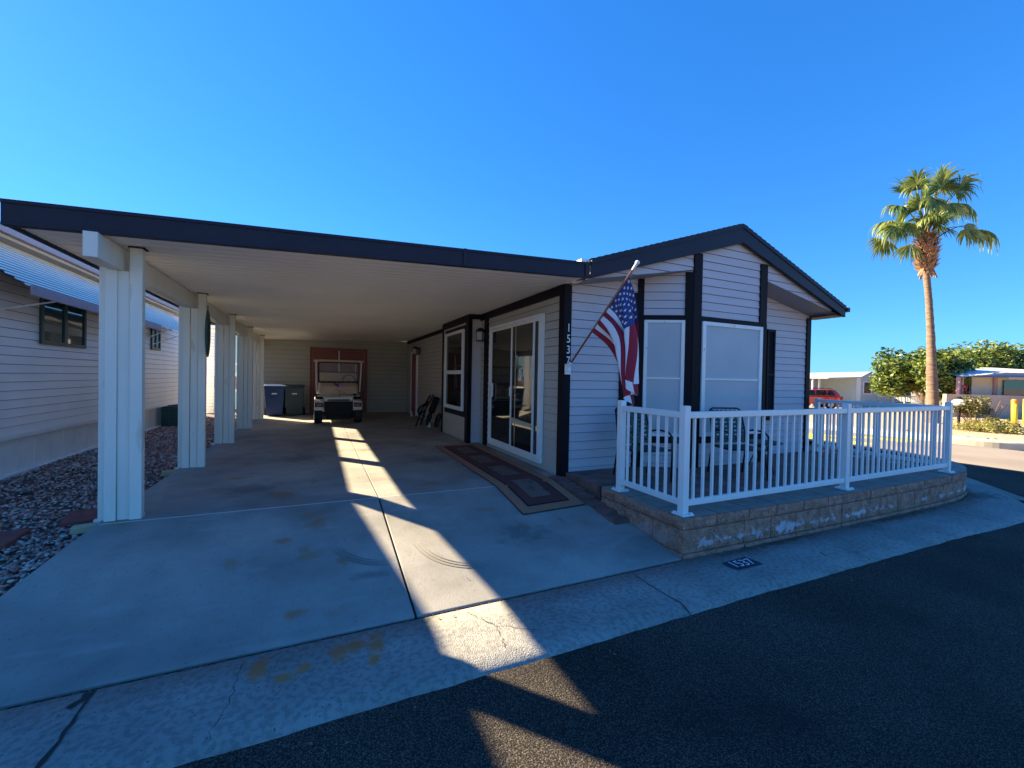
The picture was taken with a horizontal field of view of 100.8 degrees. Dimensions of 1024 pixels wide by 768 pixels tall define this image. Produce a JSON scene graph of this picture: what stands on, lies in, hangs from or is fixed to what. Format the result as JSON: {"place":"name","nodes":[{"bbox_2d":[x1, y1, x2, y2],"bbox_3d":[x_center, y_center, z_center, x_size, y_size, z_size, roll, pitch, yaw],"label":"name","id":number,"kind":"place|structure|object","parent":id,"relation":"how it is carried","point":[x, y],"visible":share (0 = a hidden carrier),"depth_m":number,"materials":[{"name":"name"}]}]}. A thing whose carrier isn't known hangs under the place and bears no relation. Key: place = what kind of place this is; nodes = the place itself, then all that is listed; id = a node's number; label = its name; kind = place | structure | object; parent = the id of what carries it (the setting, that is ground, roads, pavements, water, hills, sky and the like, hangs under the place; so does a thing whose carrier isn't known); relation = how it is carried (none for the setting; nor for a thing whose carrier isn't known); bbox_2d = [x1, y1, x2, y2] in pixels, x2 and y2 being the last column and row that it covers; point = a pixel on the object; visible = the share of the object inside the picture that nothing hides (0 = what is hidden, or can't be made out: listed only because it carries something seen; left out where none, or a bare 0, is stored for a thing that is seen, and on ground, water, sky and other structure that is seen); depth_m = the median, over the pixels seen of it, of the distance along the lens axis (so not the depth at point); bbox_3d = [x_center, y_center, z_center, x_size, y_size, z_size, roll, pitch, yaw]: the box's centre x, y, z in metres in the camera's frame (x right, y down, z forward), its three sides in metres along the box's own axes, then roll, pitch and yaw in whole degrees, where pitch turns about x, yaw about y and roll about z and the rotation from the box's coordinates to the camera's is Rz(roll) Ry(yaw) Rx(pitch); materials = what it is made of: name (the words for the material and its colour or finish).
{"place":"outdoors","nodes":[
{"label":"outdoors","id":0,"kind":"place"},
{"bbox_2d":[0,409,235,595],"bbox_3d":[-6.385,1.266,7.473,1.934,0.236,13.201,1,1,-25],"label":"gravel","id":1,"kind":"structure","parent":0,"point":[87,460],"depth_m":4.81,"materials":[{"name":"grey gravel"}]},
{"bbox_2d":[0,528,30,550],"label":"stepping stone","id":2,"kind":"object","parent":1,"relation":"on","point":[9,538],"visible":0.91,"depth_m":3.50,"materials":[{"name":"red stone"}]},
{"bbox_2d":[58,508,97,527],"bbox_3d":[-4.064,1.276,4.088,0.360,0.050,0.420,0,1,-36],"label":"stepping stone","id":3,"kind":"object","parent":1,"relation":"on","point":[77,517],"visible":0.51,"depth_m":3.97,"materials":[{"name":"red stone"}]},
{"bbox_2d":[70,522,96,534],"bbox_3d":[-3.710,1.253,3.677,0.160,0.060,0.090,1,1,-33],"label":"wood block","id":4,"kind":"object","parent":1,"relation":"on","point":[79,528],"depth_m":3.64,"materials":[{"name":"beige"}]},
{"bbox_2d":[0,224,178,480],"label":"neighbour home","id":5,"kind":"object","parent":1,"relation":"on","point":[49,339],"visible":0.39,"depth_m":6.38,"materials":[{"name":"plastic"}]},
{"bbox_2d":[39,298,86,348],"bbox_3d":[-7.108,-0.955,6.736,0.030,0.710,1.300,1,1,-25],"label":"window","id":6,"kind":"structure","parent":5,"relation":"in","point":[60,324],"depth_m":6.67,"materials":[{"name":"black glass"}]},
{"bbox_2d":[151,328,160,350],"bbox_3d":[-8.830,-1.101,10.504,0.030,0.510,0.630,1,1,-25],"label":"window","id":7,"kind":"structure","parent":5,"relation":"in","point":[157,338],"depth_m":10.47,"materials":[{"name":"black glass"}]},
{"bbox_2d":[161,469,176,475],"bbox_3d":[-4.662,1.206,5.759,0.160,0.060,0.090,1,1,-33],"label":"wood block","id":8,"kind":"object","parent":1,"relation":"on","point":[166,472],"depth_m":5.72,"materials":[{"name":"beige wood"}]},
{"bbox_2d":[161,404,177,426],"bbox_3d":[-8.800,0.811,11.134,0.520,0.550,0.670,1,1,-25],"label":"air conditioner","id":9,"kind":"object","parent":1,"relation":"on","point":[169,415],"visible":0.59,"depth_m":10.82,"materials":[{"name":"green metal"}]},
{"bbox_2d":[206,333,214,412],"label":"siding pillar","id":10,"kind":"structure","parent":1,"relation":"on","point":[210,383],"depth_m":14.93,"materials":[{"name":"white paint"}]},
{"bbox_2d":[211,325,236,408],"bbox_3d":[-9.759,-0.624,19.664,7.800,3.320,4.500,1,1,-25],"label":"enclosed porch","id":11,"kind":"object","parent":1,"relation":"on","point":[212,328],"depth_m":16.90,"materials":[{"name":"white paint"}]},
{"bbox_2d":[0,412,680,708],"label":"driveway","id":12,"kind":"structure","parent":0,"point":[97,606],"depth_m":3.44,"materials":[{"name":"concrete"}]},
{"bbox_2d":[264,384,284,414],"bbox_3d":[-7.429,0.498,13.291,0.600,0.985,0.734,1,1,-25],"label":"wheelie bin","id":13,"kind":"object","parent":12,"relation":"on","point":[274,398],"visible":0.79,"depth_m":13.03,"materials":[{"name":"blue plastic"}]},
{"bbox_2d":[284,384,304,414],"bbox_3d":[-6.938,0.504,13.515,0.600,0.985,0.734,1,1,-26],"label":"wheelie bin","id":14,"kind":"object","parent":12,"relation":"on","point":[294,394],"visible":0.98,"depth_m":13.26,"materials":[{"name":"green plastic"}]},
{"bbox_2d":[0,198,589,522],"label":"carport","id":15,"kind":"object","parent":12,"relation":"on","point":[251,287],"visible":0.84,"depth_m":4.71,"materials":[{"name":"white paint"}]},
{"bbox_2d":[205,306,210,357],"bbox_3d":[-4.172,-0.723,5.808,0.060,0.724,0.175,1,1,-25],"label":"hanging plaque","id":16,"kind":"object","parent":15,"relation":"hanging from","point":[207,333],"visible":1,"depth_m":5.76,"materials":[{"name":"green metal"}]},
{"bbox_2d":[98,486,495,524],"bbox_3d":[-1.417,1.268,4.601,4.680,0.080,0.017,1,1,-25],"label":"expansion joint","id":17,"kind":"object","parent":12,"relation":"on","point":[287,506],"visible":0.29,"depth_m":4.21,"materials":[{"name":"grey concrete"}]},
{"bbox_2d":[264,339,407,413],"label":"storage shed","id":18,"kind":"structure","parent":12,"relation":"on","point":[384,377],"depth_m":14.66,"materials":[{"name":"grey"}]},
{"bbox_2d":[312,350,338,412],"bbox_3d":[-6.317,-0.084,14.348,0.790,2.120,0.052,1,1,-25],"label":"door leaf","id":19,"kind":"structure","parent":18,"relation":"in","point":[317,354],"depth_m":14.29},
{"bbox_2d":[340,351,363,411],"bbox_3d":[-5.562,-0.074,14.694,0.790,2.120,0.052,1,1,-25],"label":"door leaf","id":20,"kind":"structure","parent":18,"relation":"in","point":[344,355],"depth_m":14.71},
{"bbox_2d":[313,359,363,422],"bbox_3d":[-5.116,0.182,12.402,1.260,1.730,2.400,1,1,-25],"label":"golf cart","id":21,"kind":"object","parent":12,"relation":"on","point":[330,403],"visible":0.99,"depth_m":11.49,"materials":[{"name":"beige plastic"}]},
{"bbox_2d":[334,383,345,397],"bbox_3d":[-4.608,0.152,11.336,0.306,0.441,0.110,0,1,-48],"label":"flag","id":22,"kind":"object","parent":21,"relation":"attached to","point":[339,387],"visible":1,"depth_m":11.30,"materials":[{"name":"multicoloured fabric"}]},
{"bbox_2d":[8,421,680,708],"bbox_3d":[-3.272,1.374,8.653,4.680,0.462,13.000,1,1,-25],"label":"joint filler","id":23,"kind":"object","parent":12,"relation":"on","point":[343,634],"visible":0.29,"depth_m":2.87,"materials":[{"name":"black"}]},
{"bbox_2d":[0,561,679,710],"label":"joint debris","id":24,"kind":"object","parent":23,"relation":"on","point":[106,686],"visible":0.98,"depth_m":2.45,"materials":[{"name":"soil"}]},
{"bbox_2d":[333,545,482,567],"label":"tyre marks","id":25,"kind":"object","parent":12,"relation":"on","point":[343,557],"visible":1,"depth_m":3.44,"materials":[{"name":"grey rubber"}]},
{"bbox_2d":[415,394,440,426],"bbox_3d":[-2.089,0.695,11.084,0.677,0.848,0.655,1,1,19],"label":"folded trolley","id":26,"kind":"object","parent":12,"relation":"on","point":[433,405],"visible":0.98,"depth_m":11.07,"materials":[{"name":"black plastic"}]},
{"bbox_2d":[435,444,584,514],"bbox_3d":[-0.303,1.264,6.385,0.870,0.126,3.934,1,1,-25],"label":"rug runner","id":27,"kind":"object","parent":12,"relation":"on","point":[523,490],"visible":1,"depth_m":5.40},
{"bbox_2d":[549,475,628,524],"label":"edge pavers","id":28,"kind":"object","parent":12,"relation":"on","point":[612,515],"visible":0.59,"depth_m":4.86,"materials":[{"name":"grey concrete"}]},
{"bbox_2d":[407,224,849,476],"bbox_3d":[0.714,-0.685,11.947,5.897,3.695,12.440,1,1,-25],"label":"mobile home","id":29,"kind":"object","parent":12,"relation":"on","point":[727,315],"visible":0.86,"depth_m":6.29,"materials":[{"name":"grey wood"}]},
{"bbox_2d":[410,352,417,415],"bbox_3d":[-3.308,-0.026,14.297,0.060,2.120,0.950,1,1,-25],"label":"side door","id":30,"kind":"structure","parent":29,"relation":"in","point":[414,358],"depth_m":14.26,"materials":[{"name":"white paint"}]},
{"bbox_2d":[412,346,419,354],"bbox_3d":[-3.048,-1.072,13.594,0.216,0.260,0.216,1,1,20],"label":"wall lantern","id":31,"kind":"object","parent":29,"relation":"attached to","point":[415,350],"depth_m":13.53,"materials":[{"name":"black metal"}]},
{"bbox_2d":[444,329,464,410],"bbox_3d":[-1.275,-0.296,9.248,0.045,1.680,1.350,1,1,-25],"label":"window","id":32,"kind":"structure","parent":29,"relation":"in","point":[454,341],"depth_m":9.20,"materials":[{"name":"white paint"}]},
{"bbox_2d":[476,328,488,341],"bbox_3d":[-0.557,-0.947,8.148,0.216,0.260,0.216,1,1,20],"label":"wall lantern","id":33,"kind":"object","parent":29,"relation":"attached to","point":[480,332],"depth_m":8.09,"materials":[{"name":"black metal"}]},
{"bbox_2d":[487,313,544,463],"bbox_3d":[-0.006,0.044,7.032,0.084,2.170,2.050,1,1,-25],"label":"sliding door","id":34,"kind":"structure","parent":29,"relation":"in","point":[516,348],"depth_m":6.79,"materials":[{"name":"white paint"}]},
{"bbox_2d":[564,260,639,405],"bbox_3d":[1.083,-0.584,5.207,0.210,1.668,1.103,0,1,-41],"label":"flag","id":35,"kind":"object","parent":29,"relation":"attached to","point":[615,329],"visible":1,"depth_m":4.90,"materials":[{"name":"multicoloured white and blue fabric"},{"name":"metal pole"}]},
{"bbox_2d":[642,320,684,436],"bbox_3d":[2.175,-0.082,6.098,0.571,1.672,0.058,1,1,5],"label":"window","id":36,"kind":"structure","parent":29,"relation":"in","point":[663,340],"depth_m":6.09,"materials":[{"name":"white paint"}]},
{"bbox_2d":[699,321,762,436],"bbox_3d":[3.327,-0.065,6.404,1.307,1.672,0.058,1,1,-25],"label":"window","id":37,"kind":"structure","parent":29,"relation":"in","point":[731,354],"depth_m":6.39,"materials":[{"name":"white paint"}]},
{"bbox_2d":[0,0,1023,372],"label":"sky","id":38,"kind":"structure","parent":0,"point":[574,130],"materials":[{"name":"blue"}]},
{"bbox_2d":[173,522,1023,767],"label":"street","id":39,"kind":"structure","parent":0,"point":[914,659],"depth_m":2.20,"materials":[{"name":"black asphalt"}]},
{"bbox_2d":[809,444,915,466],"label":"planter gravel","id":40,"kind":"structure","parent":0,"point":[836,451],"depth_m":7.77,"materials":[{"name":"gravel"}]},
{"bbox_2d":[879,392,925,406],"bbox_3d":[35.699,0.635,40.959,6.398,2.900,6.598,1,1,0],"label":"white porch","id":41,"kind":"object","parent":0,"point":[907,399],"visible":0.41,"depth_m":38.07,"materials":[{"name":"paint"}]},
{"bbox_2d":[809,428,1023,500],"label":"side street","id":42,"kind":"structure","parent":0,"point":[995,457],"depth_m":10.03,"materials":[{"name":"grey asphalt"}]},
{"bbox_2d":[809,434,915,444],"bbox_3d":[10.671,1.681,13.167,4.000,0.102,2.200,1,1,-25],"label":"yellow road marking","id":43,"kind":"object","parent":42,"relation":"on","point":[810,436],"visible":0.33,"depth_m":13.09,"materials":[{"name":"paint"}]},
{"bbox_2d":[809,392,1023,502],"bbox_3d":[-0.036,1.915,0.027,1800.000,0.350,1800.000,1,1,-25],"label":"ground","id":44,"kind":"structure","parent":0,"point":[913,394],"depth_m":59.19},
{"bbox_2d":[0,480,1023,767],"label":"gutter","id":45,"kind":"object","parent":44,"relation":"on","point":[168,720],"visible":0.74,"depth_m":2.41,"materials":[{"name":"concrete"}]},
{"bbox_2d":[34,507,989,767],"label":"gutter joints","id":46,"kind":"object","parent":45,"relation":"on","point":[45,757],"visible":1,"depth_m":2.01,"materials":[{"name":"grey"}]},
{"bbox_2d":[723,557,762,569],"bbox_3d":[2.030,1.582,3.741,0.330,0.003,0.170,1,1,-25],"label":"kerb number","id":47,"kind":"object","parent":45,"relation":"on","point":[741,563],"visible":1,"depth_m":3.73,"materials":[{"name":"black paint"}]},
{"bbox_2d":[602,439,966,560],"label":"retaining wall","id":48,"kind":"structure","parent":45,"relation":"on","point":[707,529],"depth_m":4.49,"materials":[{"name":"grey"}]},
{"bbox_2d":[611,398,955,516],"bbox_3d":[3.627,0.748,5.899,5.460,1.072,2.020,1,1,-25],"label":"patio railing","id":49,"kind":"object","parent":48,"relation":"on","point":[844,434],"visible":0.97,"depth_m":4.71,"materials":[{"name":"white metal"}]},
{"bbox_2d":[809,405,841,408],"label":"lot","id":50,"kind":"structure","parent":44,"relation":"on","point":[810,407],"depth_m":35.44,"materials":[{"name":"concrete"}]},
{"bbox_2d":[809,388,842,408],"bbox_3d":[23.645,1.101,33.915,4.345,1.617,1.830,1,1,13],"label":"red car","id":51,"kind":"object","parent":50,"relation":"on","point":[827,393],"visible":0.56,"depth_m":32.94,"materials":[{"name":"red paint"}]},
{"bbox_2d":[810,372,877,407],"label":"house","id":52,"kind":"structure","parent":50,"relation":"on","point":[849,386],"depth_m":36.44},
{"bbox_2d":[863,381,871,393],"bbox_3d":[30.156,0.333,35.935,0.720,1.080,0.060,1,1,0],"label":"window","id":53,"kind":"structure","parent":52,"relation":"in","point":[865,390],"depth_m":35.91,"materials":[{"name":"grey glass"}]},
{"bbox_2d":[877,394,893,406],"bbox_3d":[31.921,1.383,36.190,1.382,1.200,0.132,1,1,0],"label":"stair railing","id":54,"kind":"object","parent":50,"relation":"on","point":[892,399],"visible":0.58,"depth_m":36.17,"materials":[{"name":"white metal"}]},
{"bbox_2d":[809,411,1023,440],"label":"planting bed","id":55,"kind":"object","parent":44,"relation":"on","point":[1001,436],"depth_m":17.11,"materials":[{"name":"beige gravel"}]},
{"bbox_2d":[824,423,1002,439],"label":"bed rocks","id":56,"kind":"object","parent":55,"relation":"on","point":[929,432],"visible":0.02,"depth_m":14.05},
{"bbox_2d":[866,346,976,412],"bbox_3d":[26.127,-0.210,27.223,6.246,4.548,5.232,1,1,-25],"label":"citrus tree","id":57,"kind":"object","parent":55,"relation":"on","point":[894,374],"visible":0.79,"depth_m":26.21,"materials":[{"name":"green plant"}]},
{"bbox_2d":[864,163,999,423],"bbox_3d":[19.511,-3.969,19.860,5.609,12.316,3.369,1,1,9],"label":"fan palm","id":58,"kind":"object","parent":55,"relation":"on","point":[924,251],"visible":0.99,"depth_m":19.31,"materials":[{"name":"green plant"}]},
{"bbox_2d":[919,358,981,405],"bbox_3d":[29.891,0.093,29.249,4.100,4.044,3.735,2,1,34],"label":"shade tree","id":59,"kind":"object","parent":55,"relation":"on","point":[979,367],"visible":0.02,"depth_m":28.08,"materials":[{"name":"green plant"}]},
{"bbox_2d":[939,385,970,403],"bbox_3d":[26.131,0.529,25.226,1.988,1.381,1.648,1,1,-25],"label":"flowering shrub","id":60,"kind":"object","parent":55,"relation":"on","point":[952,392],"visible":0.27,"depth_m":24.84,"materials":[{"name":"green plant"}]},
{"bbox_2d":[951,397,966,427],"bbox_3d":[18.322,1.256,17.370,0.460,1.480,0.460,1,1,-25],"label":"globe lamp","id":61,"kind":"object","parent":55,"relation":"on","point":[957,401],"visible":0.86,"depth_m":17.32,"materials":[{"name":"white plastic"}]},
{"bbox_2d":[939,343,1001,367],"bbox_3d":[35.219,-0.614,33.847,6.253,5.518,5.316,0,1,-38],"label":"shade tree","id":62,"kind":"object","parent":55,"relation":"on","point":[981,360],"visible":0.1,"depth_m":32.06,"materials":[{"name":"green plant"}]},
{"bbox_2d":[953,394,1007,421],"bbox_3d":[18.842,1.223,17.313,1.624,1.596,1.624,1,1,-25],"label":"woody shrub","id":63,"kind":"object","parent":55,"relation":"on","point":[976,407],"visible":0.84,"depth_m":17.13,"materials":[{"name":"green plant"}]},
{"bbox_2d":[942,394,1023,417],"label":"garden wall","id":64,"kind":"structure","parent":55,"relation":"on","point":[1004,400],"depth_m":23.95,"materials":[{"name":"beige paint"}]},
{"bbox_2d":[952,417,1023,434],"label":"spreading shrub","id":65,"kind":"object","parent":55,"relation":"on","point":[985,426],"visible":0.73,"depth_m":16.12,"materials":[{"name":"green plant"}]},
{"bbox_2d":[954,367,1023,395],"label":"cream home","id":66,"kind":"object","parent":55,"relation":"on","point":[995,381],"visible":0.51,"depth_m":25.11,"materials":[{"name":"beige paint"}]},
{"bbox_2d":[1003,380,1023,395],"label":"window","id":67,"kind":"structure","parent":66,"relation":"in","point":[1015,388],"depth_m":25.11,"materials":[{"name":"teal glass"}]},
{"bbox_2d":[962,339,1023,368],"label":"shade tree","id":68,"kind":"object","parent":55,"relation":"on","point":[1006,354],"visible":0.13,"depth_m":33.32,"materials":[{"name":"green plant"}]},
{"bbox_2d":[992,417,1021,426],"bbox_3d":[21.276,1.764,18.529,1.310,0.716,1.252,1,1,-25],"label":"spreading shrub","id":69,"kind":"object","parent":55,"relation":"on","point":[1007,421],"visible":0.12,"depth_m":18.44,"materials":[{"name":"green plant"}]},
{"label":"yellow pad","id":70,"kind":"structure","parent":55,"relation":"on","visible":0},
{"bbox_2d":[1011,399,1017,426],"bbox_3d":[21.662,1.331,18.239,0.640,1.349,0.630,1,1,-25],"label":"bollard","id":71,"kind":"object","parent":70,"relation":"on","point":[1014,409],"visible":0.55,"depth_m":18.15,"materials":[{"name":"yellow metal"}]},
{"bbox_2d":[1022,399,1023,424],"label":"bollard","id":72,"kind":"object","parent":70,"relation":"on","point":[1023,414],"visible":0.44,"depth_m":19.23,"materials":[{"name":"yellow metal"}]},
{"bbox_2d":[809,422,1023,450],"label":"kerb","id":73,"kind":"structure","parent":44,"relation":"on","point":[1002,444],"depth_m":12.97,"materials":[{"name":"concrete"}]},
{"bbox_2d":[957,462,1023,495],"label":"street apron","id":74,"kind":"object","parent":44,"relation":"on","point":[1012,481],"visible":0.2,"depth_m":7.60,"materials":[{"name":"concrete"}]},
{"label":"paver bed","id":75,"kind":"structure","parent":0,"visible":0},
{"bbox_2d":[566,450,919,500],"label":"patio pavers","id":76,"kind":"object","parent":75,"relation":"on","point":[593,482],"visible":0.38,"depth_m":5.62,"materials":[{"name":"grey concrete"}]},
{"bbox_2d":[613,407,672,483],"bbox_3d":[1.655,0.757,5.414,0.528,0.898,0.588,1,1,-17],"label":"patio chair","id":77,"kind":"object","parent":76,"relation":"on","point":[638,438],"visible":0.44,"depth_m":5.55,"materials":[{"name":"grey"}]},
{"bbox_2d":[707,407,768,480],"bbox_3d":[2.995,0.779,5.651,0.528,0.898,0.588,1,1,-6],"label":"patio chair","id":78,"kind":"object","parent":76,"relation":"on","point":[734,440],"visible":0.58,"depth_m":5.83,"materials":[{"name":"grey"}]},
{"bbox_2d":[748,439,782,473],"bbox_3d":[3.539,1.023,5.986,0.500,0.424,0.500,1,1,-25],"label":"patio table","id":79,"kind":"object","parent":76,"relation":"on","point":[751,441],"visible":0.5,"depth_m":5.97,"materials":[{"name":"black metal"}]}
]}

